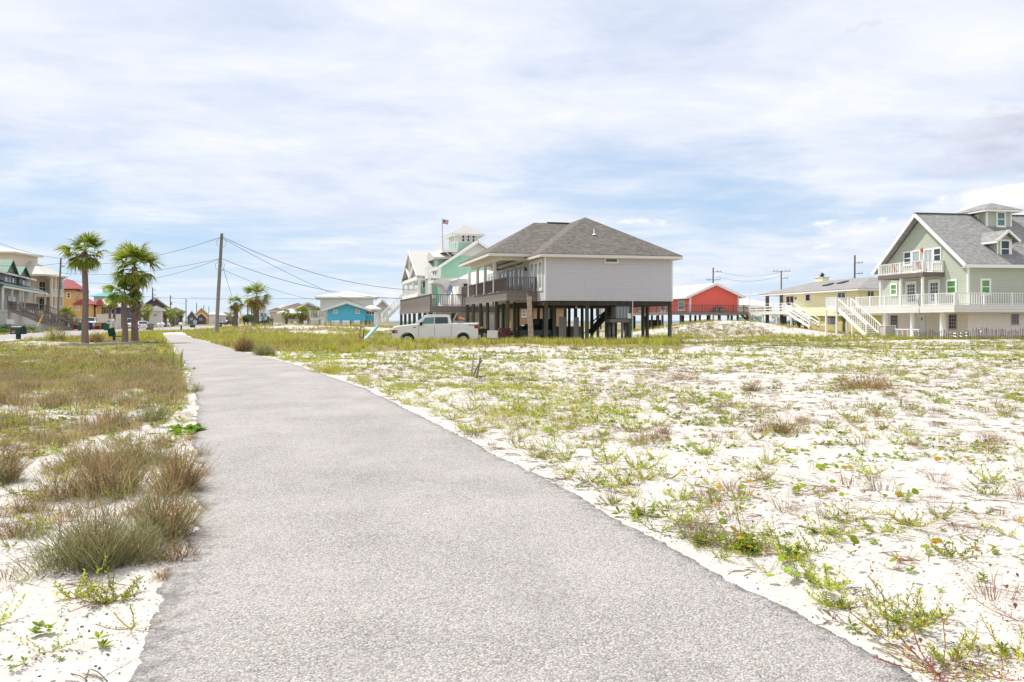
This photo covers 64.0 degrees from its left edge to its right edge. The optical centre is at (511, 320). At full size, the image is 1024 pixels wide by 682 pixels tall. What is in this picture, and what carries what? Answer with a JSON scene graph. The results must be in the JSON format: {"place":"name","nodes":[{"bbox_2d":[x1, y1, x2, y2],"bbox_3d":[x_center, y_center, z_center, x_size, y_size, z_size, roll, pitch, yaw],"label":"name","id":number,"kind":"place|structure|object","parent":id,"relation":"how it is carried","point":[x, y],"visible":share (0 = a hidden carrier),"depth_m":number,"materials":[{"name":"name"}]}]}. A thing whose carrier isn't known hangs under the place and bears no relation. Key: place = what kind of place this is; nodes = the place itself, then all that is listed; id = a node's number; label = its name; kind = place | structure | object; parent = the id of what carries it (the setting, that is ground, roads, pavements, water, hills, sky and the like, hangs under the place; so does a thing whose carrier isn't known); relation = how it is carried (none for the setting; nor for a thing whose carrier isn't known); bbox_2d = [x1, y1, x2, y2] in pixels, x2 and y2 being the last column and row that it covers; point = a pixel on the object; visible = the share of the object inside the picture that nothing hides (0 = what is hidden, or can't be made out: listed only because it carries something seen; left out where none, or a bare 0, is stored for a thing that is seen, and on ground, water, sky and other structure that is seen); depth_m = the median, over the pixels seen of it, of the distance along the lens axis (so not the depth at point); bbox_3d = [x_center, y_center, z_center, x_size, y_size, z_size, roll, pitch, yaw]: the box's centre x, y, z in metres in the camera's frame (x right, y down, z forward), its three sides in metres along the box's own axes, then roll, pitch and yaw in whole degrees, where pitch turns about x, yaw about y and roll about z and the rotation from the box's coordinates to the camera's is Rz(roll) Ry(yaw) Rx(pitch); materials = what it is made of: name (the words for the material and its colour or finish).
{"place":"outdoors","nodes":[
{"label":"outdoors","id":0,"kind":"place"},
{"bbox_2d":[0,324,280,340],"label":"road","id":1,"kind":"structure","parent":0,"point":[9,337],"depth_m":100.11,"materials":[{"name":"asphalt"}]},
{"bbox_2d":[1,350,654,446],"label":"short grass","id":2,"kind":"structure","parent":0,"point":[483,386],"depth_m":15.84,"materials":[{"name":"green plant"}]},
{"bbox_2d":[0,321,1023,681],"bbox_3d":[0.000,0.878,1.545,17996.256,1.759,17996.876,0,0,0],"label":"ground","id":3,"kind":"structure","parent":0,"point":[124,661],"depth_m":7.85,"materials":[{"name":"sand"}]},
{"bbox_2d":[0,511,29,539],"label":"grass clump","id":4,"kind":"object","parent":3,"relation":"on","point":[6,533],"visible":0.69,"depth_m":6.19,"materials":[{"name":"brown plant"}]},
{"bbox_2d":[10,326,26,339],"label":"mailbox","id":5,"kind":"object","parent":3,"relation":"on","point":[18,331],"visible":0.94,"depth_m":68.24,"materials":[{"name":"green plastic"}]},
{"bbox_2d":[0,426,47,485],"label":"grass clump","id":6,"kind":"object","parent":3,"relation":"on","point":[7,475],"visible":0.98,"depth_m":8.37,"materials":[{"name":"brown plant"}]},
{"bbox_2d":[1,490,51,515],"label":"grass clump","id":7,"kind":"object","parent":3,"relation":"on","point":[16,505],"visible":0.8,"depth_m":6.97,"materials":[{"name":"brown plant"}]},
{"bbox_2d":[0,503,64,539],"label":"grass clump","id":8,"kind":"object","parent":3,"relation":"on","point":[24,532],"visible":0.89,"depth_m":6.18,"materials":[{"name":"brown plant"}]},
{"bbox_2d":[0,247,67,328],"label":"beach house","id":9,"kind":"structure","parent":3,"relation":"on","point":[49,284],"depth_m":153.78,"materials":[{"name":"beige paint"}]},
{"bbox_2d":[27,620,56,634],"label":"beach weed","id":10,"kind":"object","parent":3,"relation":"on","point":[41,623],"visible":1,"depth_m":4.16,"materials":[{"name":"green plant"}]},
{"bbox_2d":[0,259,89,332],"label":"townhouse","id":11,"kind":"structure","parent":3,"relation":"on","point":[16,305],"depth_m":115.52,"materials":[{"name":"grey"}]},
{"bbox_2d":[20,488,69,513],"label":"grass clump","id":12,"kind":"object","parent":3,"relation":"on","point":[37,505],"visible":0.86,"depth_m":6.98,"materials":[{"name":"brown plant"}]},
{"bbox_2d":[35,457,64,474],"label":"grass clump","id":13,"kind":"object","parent":3,"relation":"on","point":[53,470],"visible":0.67,"depth_m":8.82,"materials":[{"name":"beige plant"}]},
{"bbox_2d":[39,325,70,340],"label":"grass clump","id":14,"kind":"object","parent":3,"relation":"on","point":[55,336],"visible":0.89,"depth_m":60.78,"materials":[{"name":"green plant"}]},
{"bbox_2d":[18,450,101,503],"bbox_3d":[-4.144,1.425,7.537,0.811,0.437,0.760,0,0,-13],"label":"grass clump","id":15,"kind":"object","parent":3,"relation":"on","point":[55,490],"visible":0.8,"depth_m":7.48,"materials":[{"name":"brown plant"}]},
{"bbox_2d":[57,258,64,330],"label":"utility pole","id":16,"kind":"object","parent":3,"relation":"on","point":[61,284],"visible":0.92,"depth_m":129.88,"materials":[{"name":"brown wood"}]},
{"bbox_2d":[28,485,101,521],"bbox_3d":[-3.688,1.515,6.806,0.568,0.266,0.464,0,0,-42],"label":"grass clump","id":17,"kind":"object","parent":3,"relation":"on","point":[68,510],"visible":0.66,"depth_m":6.81,"materials":[{"name":"brown plant"}]},
{"bbox_2d":[60,305,76,329],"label":"palm tree","id":18,"kind":"object","parent":3,"relation":"on","point":[66,310],"visible":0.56,"depth_m":131.80,"materials":[{"name":"green plant"}]},
{"bbox_2d":[56,279,103,327],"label":"house","id":19,"kind":"structure","parent":3,"relation":"on","point":[72,295],"depth_m":167.76,"materials":[{"name":"paint"}]},
{"bbox_2d":[49,436,111,468],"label":"grass clump","id":20,"kind":"object","parent":3,"relation":"on","point":[75,454],"visible":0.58,"depth_m":9.32,"materials":[{"name":"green plant"}]},
{"bbox_2d":[53,230,109,342],"bbox_3d":[-29.710,-2.267,56.866,3.455,8.063,3.235,0,0,0],"label":"palm tree","id":21,"kind":"object","parent":3,"relation":"on","point":[84,262],"visible":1,"depth_m":56.81,"materials":[{"name":"green plant"}]},
{"bbox_2d":[0,336,198,450],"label":"dry grass","id":22,"kind":"structure","parent":3,"relation":"on","point":[135,370],"depth_m":18.69,"materials":[{"name":"green plant"}]},
{"bbox_2d":[0,481,199,577],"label":"grass clump","id":23,"kind":"object","parent":3,"relation":"on","point":[97,541],"visible":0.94,"depth_m":5.31,"materials":[{"name":"green plant"}]},
{"bbox_2d":[88,630,112,647],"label":"beach weed","id":24,"kind":"object","parent":3,"relation":"on","point":[102,644],"visible":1,"depth_m":4.02,"materials":[{"name":"green plant"}]},
{"bbox_2d":[91,288,120,317],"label":"house","id":25,"kind":"structure","parent":3,"relation":"on","point":[103,295],"depth_m":196.35,"materials":[{"name":"teal"}]},
{"bbox_2d":[60,340,153,345],"bbox_3d":[-27.867,1.569,57.266,4.564,0.360,10.696,0,0,-11],"label":"planter edging","id":26,"kind":"object","parent":3,"relation":"on","point":[96,344],"visible":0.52,"depth_m":53.07,"materials":[{"name":"stone"}]},
{"bbox_2d":[56,429,160,502],"bbox_3d":[-3.761,1.327,7.704,1.103,0.609,1.299,0,0,-8],"label":"grass clump","id":27,"kind":"object","parent":3,"relation":"on","point":[121,482],"visible":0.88,"depth_m":7.58,"materials":[{"name":"green plant"}]},
{"bbox_2d":[97,314,120,327],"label":"garden wall","id":28,"kind":"structure","parent":3,"relation":"on","point":[101,318],"depth_m":165.00,"materials":[{"name":"white paint"}]},
{"bbox_2d":[95,298,148,327],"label":"house","id":29,"kind":"structure","parent":3,"relation":"on","point":[105,310],"depth_m":178.56,"materials":[{"name":"white"}]},
{"bbox_2d":[100,278,144,341],"bbox_3d":[-27.783,-0.733,58.634,2.476,5.136,3.258,0,0,20],"label":"palm tree","id":30,"kind":"object","parent":3,"relation":"on","point":[124,299],"visible":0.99,"depth_m":58.34,"materials":[{"name":"green plant"}]},
{"bbox_2d":[69,430,184,471],"bbox_3d":[-4.199,1.407,9.144,1.253,0.461,1.059,0,0,-3],"label":"grass clump","id":31,"kind":"object","parent":3,"relation":"on","point":[139,448],"visible":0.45,"depth_m":9.09,"materials":[{"name":"brown plant"}]},
{"bbox_2d":[95,604,162,630],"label":"beach weed","id":32,"kind":"object","parent":3,"relation":"on","point":[130,628],"visible":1,"depth_m":4.23,"materials":[{"name":"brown plant"}]},
{"bbox_2d":[105,239,164,340],"bbox_3d":[-27.421,-2.075,59.497,4.297,7.863,4.414,0,0,-44],"label":"palm tree","id":33,"kind":"object","parent":3,"relation":"on","point":[135,254],"visible":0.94,"depth_m":59.13,"materials":[{"name":"green plant"}]},
{"bbox_2d":[120,526,170,567],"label":"grass clump","id":34,"kind":"object","parent":3,"relation":"on","point":[142,552],"visible":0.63,"depth_m":5.43,"materials":[{"name":"green plant"}]},
{"bbox_2d":[131,400,173,421],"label":"grass clump","id":35,"kind":"object","parent":3,"relation":"on","point":[159,412],"visible":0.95,"depth_m":12.96,"materials":[{"name":"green plant"}]},
{"bbox_2d":[149,306,165,326],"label":"house","id":36,"kind":"structure","parent":3,"relation":"on","point":[156,315],"depth_m":205.45,"materials":[{"name":"grey"}]},
{"bbox_2d":[145,298,170,324],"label":"house","id":37,"kind":"structure","parent":3,"relation":"on","point":[158,303],"depth_m":233.16,"materials":[{"name":"grey stone"}]},
{"bbox_2d":[92,467,233,547],"bbox_3d":[-2.558,1.346,6.056,1.002,0.535,1.004,0,0,-12],"label":"grass clump","id":38,"kind":"object","parent":3,"relation":"on","point":[169,517],"visible":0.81,"depth_m":6.00,"materials":[{"name":"green plant"}]},
{"bbox_2d":[126,428,222,497],"bbox_3d":[-3.214,1.295,7.713,0.932,0.651,1.150,0,0,-26],"label":"grass clump","id":39,"kind":"object","parent":3,"relation":"on","point":[188,476],"visible":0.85,"depth_m":7.63,"materials":[{"name":"brown plant"}]},
{"bbox_2d":[154,531,204,564],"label":"grass clump","id":40,"kind":"object","parent":3,"relation":"on","point":[171,555],"visible":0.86,"depth_m":5.47,"materials":[{"name":"brown plant"}]},
{"bbox_2d":[166,423,206,433],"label":"leafy plant","id":41,"kind":"object","parent":3,"relation":"on","point":[190,427],"visible":0.88,"depth_m":11.72,"materials":[{"name":"green plant"}]},
{"bbox_2d":[214,233,225,331],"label":"utility pole","id":42,"kind":"object","parent":3,"relation":"on","point":[221,238],"visible":0.93,"depth_m":92.85,"materials":[{"name":"brown wood"}]},
{"bbox_2d":[226,295,244,326],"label":"palm tree","id":43,"kind":"object","parent":3,"relation":"on","point":[233,310],"visible":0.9,"depth_m":121.70,"materials":[{"name":"green plant"}]},
{"bbox_2d":[232,334,258,351],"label":"grass clump","id":44,"kind":"object","parent":3,"relation":"on","point":[247,345],"visible":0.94,"depth_m":42.05,"materials":[{"name":"brown plant"}]},
{"bbox_2d":[240,280,272,324],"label":"palm tree","id":45,"kind":"object","parent":3,"relation":"on","point":[256,305],"visible":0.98,"depth_m":111.59,"materials":[{"name":"green plant"}]},
{"bbox_2d":[249,341,279,355],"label":"grass clump","id":46,"kind":"object","parent":3,"relation":"on","point":[266,351],"visible":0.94,"depth_m":37.48,"materials":[{"name":"green plant"}]},
{"bbox_2d":[268,307,283,321],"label":"house","id":47,"kind":"structure","parent":3,"relation":"on","point":[276,316],"depth_m":215.23,"materials":[{"name":"beige paint"}]},
{"bbox_2d":[276,309,300,324],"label":"house","id":48,"kind":"structure","parent":3,"relation":"on","point":[292,312],"depth_m":148.31,"materials":[{"name":"grey"}]},
{"bbox_2d":[294,306,309,323],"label":"palm tree","id":49,"kind":"object","parent":3,"relation":"on","point":[302,317],"visible":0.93,"depth_m":129.75,"materials":[{"name":"green plant"}]},
{"bbox_2d":[294,302,319,324],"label":"house","id":50,"kind":"structure","parent":3,"relation":"on","point":[309,305],"depth_m":155.47,"materials":[{"name":"grey"}]},
{"bbox_2d":[310,310,333,324],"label":"porch","id":51,"kind":"object","parent":3,"relation":"on","point":[314,321],"visible":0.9,"depth_m":129.16,"materials":[{"name":"white paint"}]},
{"bbox_2d":[305,360,350,372],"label":"grass clump","id":52,"kind":"object","parent":3,"relation":"on","point":[337,368],"visible":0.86,"depth_m":25.14,"materials":[{"name":"green plant"}]},
{"bbox_2d":[321,302,371,326],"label":"house","id":53,"kind":"structure","parent":3,"relation":"on","point":[348,311],"depth_m":128.53,"materials":[{"name":"blue"}]},
{"bbox_2d":[314,291,378,320],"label":"house","id":54,"kind":"structure","parent":3,"relation":"on","point":[326,303],"depth_m":150.76,"materials":[{"name":"white"}]},
{"bbox_2d":[365,305,380,326],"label":"house","id":55,"kind":"structure","parent":3,"relation":"on","point":[369,317],"depth_m":131.16,"materials":[{"name":"white metal"}]},
{"bbox_2d":[375,300,391,321],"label":"house","id":56,"kind":"structure","parent":3,"relation":"on","point":[383,305],"depth_m":165.18,"materials":[{"name":"wood"}]},
{"bbox_2d":[374,225,489,325],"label":"beach house","id":57,"kind":"structure","parent":3,"relation":"on","point":[421,269],"depth_m":98.03,"materials":[{"name":"teal"}]},
{"bbox_2d":[391,313,480,340],"bbox_3d":[-4.934,0.555,53.404,5.738,2.161,2.420,0,0,-4],"label":"pickup truck","id":58,"kind":"object","parent":3,"relation":"on","point":[436,326],"visible":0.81,"depth_m":52.49,"materials":[{"name":"white paint"}]},
{"bbox_2d":[400,270,501,336],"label":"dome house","id":59,"kind":"structure","parent":3,"relation":"on","point":[419,305],"depth_m":83.76,"materials":[{"name":"white paint"}]},
{"bbox_2d":[13,466,948,681],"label":"asphalt crumbs","id":60,"kind":"object","parent":3,"relation":"on","point":[107,654],"visible":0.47,"depth_m":4.44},
{"bbox_2d":[498,328,510,338],"bbox_3d":[-0.536,1.070,58.500,0.840,1.060,0.400,0,0,-8],"label":"slatted rack","id":61,"kind":"object","parent":3,"relation":"on","point":[504,332],"visible":0.69,"depth_m":58.31,"materials":[{"name":"red paint"}]},
{"bbox_2d":[0,348,1023,681],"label":"creeping plants","id":62,"kind":"object","parent":3,"relation":"on","point":[808,572],"visible":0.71,"depth_m":9.45,"materials":[{"name":"green plant"}]},
{"bbox_2d":[0,318,1023,362],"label":"grass","id":63,"kind":"structure","parent":3,"relation":"on","point":[290,341],"depth_m":50.74,"materials":[{"name":"green plant"}]},
{"bbox_2d":[0,338,1023,463],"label":"leafy ground cover","id":64,"kind":"object","parent":3,"relation":"on","point":[723,416],"visible":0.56,"depth_m":27.51,"materials":[{"name":"green plant"}]},
{"bbox_2d":[0,379,1023,671],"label":"dead litter","id":65,"kind":"object","parent":3,"relation":"on","point":[982,665],"visible":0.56,"depth_m":7.92,"materials":[{"name":"plant"}]},
{"bbox_2d":[0,360,1023,681],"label":"dry stems","id":66,"kind":"object","parent":3,"relation":"on","point":[710,494],"visible":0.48,"depth_m":11.69,"materials":[{"name":"plant"}]},
{"bbox_2d":[526,288,533,338],"bbox_3d":[1.250,-0.125,55.600,0.568,4.140,0.371,0,0,0],"label":"wooden post","id":67,"kind":"object","parent":3,"relation":"on","point":[529,311],"visible":0.86,"depth_m":55.46,"materials":[{"name":"brown wood"}]},
{"bbox_2d":[511,324,557,338],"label":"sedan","id":68,"kind":"object","parent":3,"relation":"on","point":[538,329],"visible":0.3,"depth_m":65.78,"materials":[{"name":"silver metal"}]},
{"bbox_2d":[509,308,563,329],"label":"house","id":69,"kind":"structure","parent":3,"relation":"on","point":[524,315],"depth_m":81.19,"materials":[{"name":"beige"}]},
{"bbox_2d":[459,217,682,339],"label":"stilt house","id":70,"kind":"structure","parent":3,"relation":"on","point":[585,263],"depth_m":59.12,"materials":[{"name":"grey wood"}]},
{"bbox_2d":[508,265,515,290],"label":"window","id":71,"kind":"structure","parent":70,"relation":"in","point":[512,269],"depth_m":66.18,"materials":[{"name":"grey glass"}]},
{"bbox_2d":[516,263,523,290],"bbox_3d":[0.621,-3.410,63.743,0.068,2.620,2.399,0,0,-13],"label":"window","id":72,"kind":"structure","parent":70,"relation":"in","point":[519,267],"depth_m":63.58,"materials":[{"name":"grey glass"}]},
{"bbox_2d":[529,258,542,290],"bbox_3d":[1.725,-3.250,59.180,0.068,2.300,3.617,0,0,-14],"label":"window","id":73,"kind":"structure","parent":70,"relation":"in","point":[535,266],"depth_m":58.67,"materials":[{"name":"glass"}]},
{"bbox_2d":[606,319,631,338],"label":"platform","id":74,"kind":"structure","parent":3,"relation":"on","point":[614,321],"depth_m":58.43,"materials":[{"name":"wood"}]},
{"bbox_2d":[611,305,629,318],"bbox_3d":[7.781,-0.604,58.855,1.025,1.010,1.025,0,0,-14],"label":"air conditioner","id":75,"kind":"object","parent":74,"relation":"on","point":[619,311],"visible":0.98,"depth_m":58.39,"materials":[{"name":"grey metal"}]},
{"bbox_2d":[611,497,659,519],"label":"beach weed","id":76,"kind":"object","parent":3,"relation":"on","point":[638,511],"visible":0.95,"depth_m":6.71,"materials":[{"name":"green plant"}]},
{"bbox_2d":[619,424,680,447],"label":"grass clump","id":77,"kind":"object","parent":3,"relation":"on","point":[645,438],"visible":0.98,"depth_m":10.06,"materials":[{"name":"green plant"}]},
{"bbox_2d":[630,503,684,532],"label":"beach weed","id":78,"kind":"object","parent":3,"relation":"on","point":[662,530],"visible":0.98,"depth_m":6.22,"materials":[{"name":"green plant"}]},
{"bbox_2d":[599,283,754,329],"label":"stilt house","id":79,"kind":"structure","parent":3,"relation":"on","point":[699,300],"depth_m":118.93,"materials":[{"name":"red"}]},
{"bbox_2d":[672,514,732,545],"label":"grass clump","id":80,"kind":"object","parent":3,"relation":"on","point":[699,530],"visible":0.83,"depth_m":5.89,"materials":[{"name":"green plant"}]},
{"bbox_2d":[667,319,795,335],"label":"dune grass","id":81,"kind":"structure","parent":3,"relation":"on","point":[723,329],"depth_m":82.53,"materials":[{"name":"green plant"}]},
{"bbox_2d":[688,502,800,553],"bbox_3d":[1.633,1.460,5.732,0.802,0.272,0.403,0,0,45],"label":"beach weed","id":82,"kind":"object","parent":3,"relation":"on","point":[739,542],"visible":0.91,"depth_m":5.73,"materials":[{"name":"green plant"}]},
{"bbox_2d":[714,298,777,315],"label":"house","id":83,"kind":"structure","parent":3,"relation":"on","point":[745,301],"depth_m":191.17,"materials":[{"name":"white wood"}]},
{"bbox_2d":[739,379,764,391],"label":"grass clump","id":84,"kind":"object","parent":3,"relation":"on","point":[751,387],"visible":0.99,"depth_m":19.36,"materials":[{"name":"beige plant"}]},
{"bbox_2d":[507,400,1023,580],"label":"pennywort","id":85,"kind":"object","parent":3,"relation":"on","point":[854,539],"visible":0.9,"depth_m":7.63,"materials":[{"name":"green plant"}]},
{"bbox_2d":[749,409,811,435],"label":"grass clump","id":86,"kind":"object","parent":3,"relation":"on","point":[777,427],"visible":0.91,"depth_m":11.66,"materials":[{"name":"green plant"}]},
{"bbox_2d":[578,455,1023,657],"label":"fallen leaves","id":87,"kind":"object","parent":3,"relation":"on","point":[902,630],"visible":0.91,"depth_m":5.81,"materials":[{"name":"plant"}]},
{"bbox_2d":[748,272,881,331],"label":"stilt house","id":88,"kind":"structure","parent":3,"relation":"on","point":[800,303],"depth_m":103.62,"materials":[{"name":"yellow"}]},
{"bbox_2d":[819,370,900,390],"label":"grass clump","id":89,"kind":"object","parent":3,"relation":"on","point":[877,383],"visible":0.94,"depth_m":18.61,"materials":[{"name":"brown plant"}]},
{"bbox_2d":[878,325,895,336],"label":"lattice bin","id":90,"kind":"object","parent":3,"relation":"on","point":[888,330],"visible":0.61,"depth_m":73.65,"materials":[{"name":"white paint"}]},
{"bbox_2d":[860,572,969,627],"bbox_3d":[2.087,1.494,4.300,0.530,0.186,0.475,0,0,38],"label":"beach weed","id":91,"kind":"object","parent":3,"relation":"on","point":[884,615],"visible":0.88,"depth_m":4.31,"materials":[{"name":"green plant"}]},
{"bbox_2d":[825,203,1023,338],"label":"beach house","id":92,"kind":"structure","parent":3,"relation":"on","point":[971,279],"depth_m":71.27,"materials":[{"name":"green"}]},
{"bbox_2d":[905,281,916,305],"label":"door","id":93,"kind":"structure","parent":92,"relation":"in","point":[910,286],"depth_m":75.34,"materials":[{"name":"white paint"}]},
{"bbox_2d":[912,250,920,272],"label":"door","id":94,"kind":"structure","parent":92,"relation":"in","point":[916,254],"depth_m":74.53,"materials":[{"name":"white paint"}]},
{"bbox_2d":[918,314,925,337],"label":"door","id":95,"kind":"structure","parent":92,"relation":"in","point":[921,317],"depth_m":73.75,"materials":[{"name":"white paint"}]},
{"bbox_2d":[923,248,932,271],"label":"door","id":96,"kind":"structure","parent":92,"relation":"in","point":[927,253],"depth_m":72.88,"materials":[{"name":"white paint"}]},
{"bbox_2d":[928,279,939,303],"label":"door","id":97,"kind":"structure","parent":92,"relation":"in","point":[933,285],"depth_m":72.20,"materials":[{"name":"white paint"}]},
{"bbox_2d":[933,247,941,262],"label":"window","id":98,"kind":"structure","parent":92,"relation":"in","point":[937,252],"depth_m":71.71,"materials":[{"name":"glass"}]},
{"bbox_2d":[946,279,956,294],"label":"window","id":99,"kind":"structure","parent":92,"relation":"in","point":[951,284],"depth_m":69.95,"materials":[{"name":"glass"}]},
{"bbox_2d":[948,314,956,329],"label":"window","id":100,"kind":"structure","parent":92,"relation":"in","point":[952,318],"depth_m":69.90,"materials":[{"name":"grey"}]},
{"bbox_2d":[980,278,990,295],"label":"window","id":101,"kind":"structure","parent":92,"relation":"in","point":[985,284],"depth_m":68.21,"materials":[{"name":"white paint"}]},
{"bbox_2d":[849,612,1010,681],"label":"creeping plant","id":102,"kind":"object","parent":3,"relation":"on","point":[931,668],"visible":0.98,"depth_m":3.75,"materials":[{"name":"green plant"}]},
{"bbox_2d":[914,327,1023,339],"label":"sand fence","id":103,"kind":"object","parent":3,"relation":"on","point":[984,331],"visible":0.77,"depth_m":60.98,"materials":[{"name":"wood"}]},
{"bbox_2d":[0,0,1023,320],"label":"sky","id":104,"kind":"structure","parent":0,"point":[748,139],"materials":[{"name":"blue"}]},
{"bbox_2d":[128,334,917,681],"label":"path","id":105,"kind":"structure","parent":0,"point":[348,532],"depth_m":5.02,"materials":[{"name":"asphalt"}]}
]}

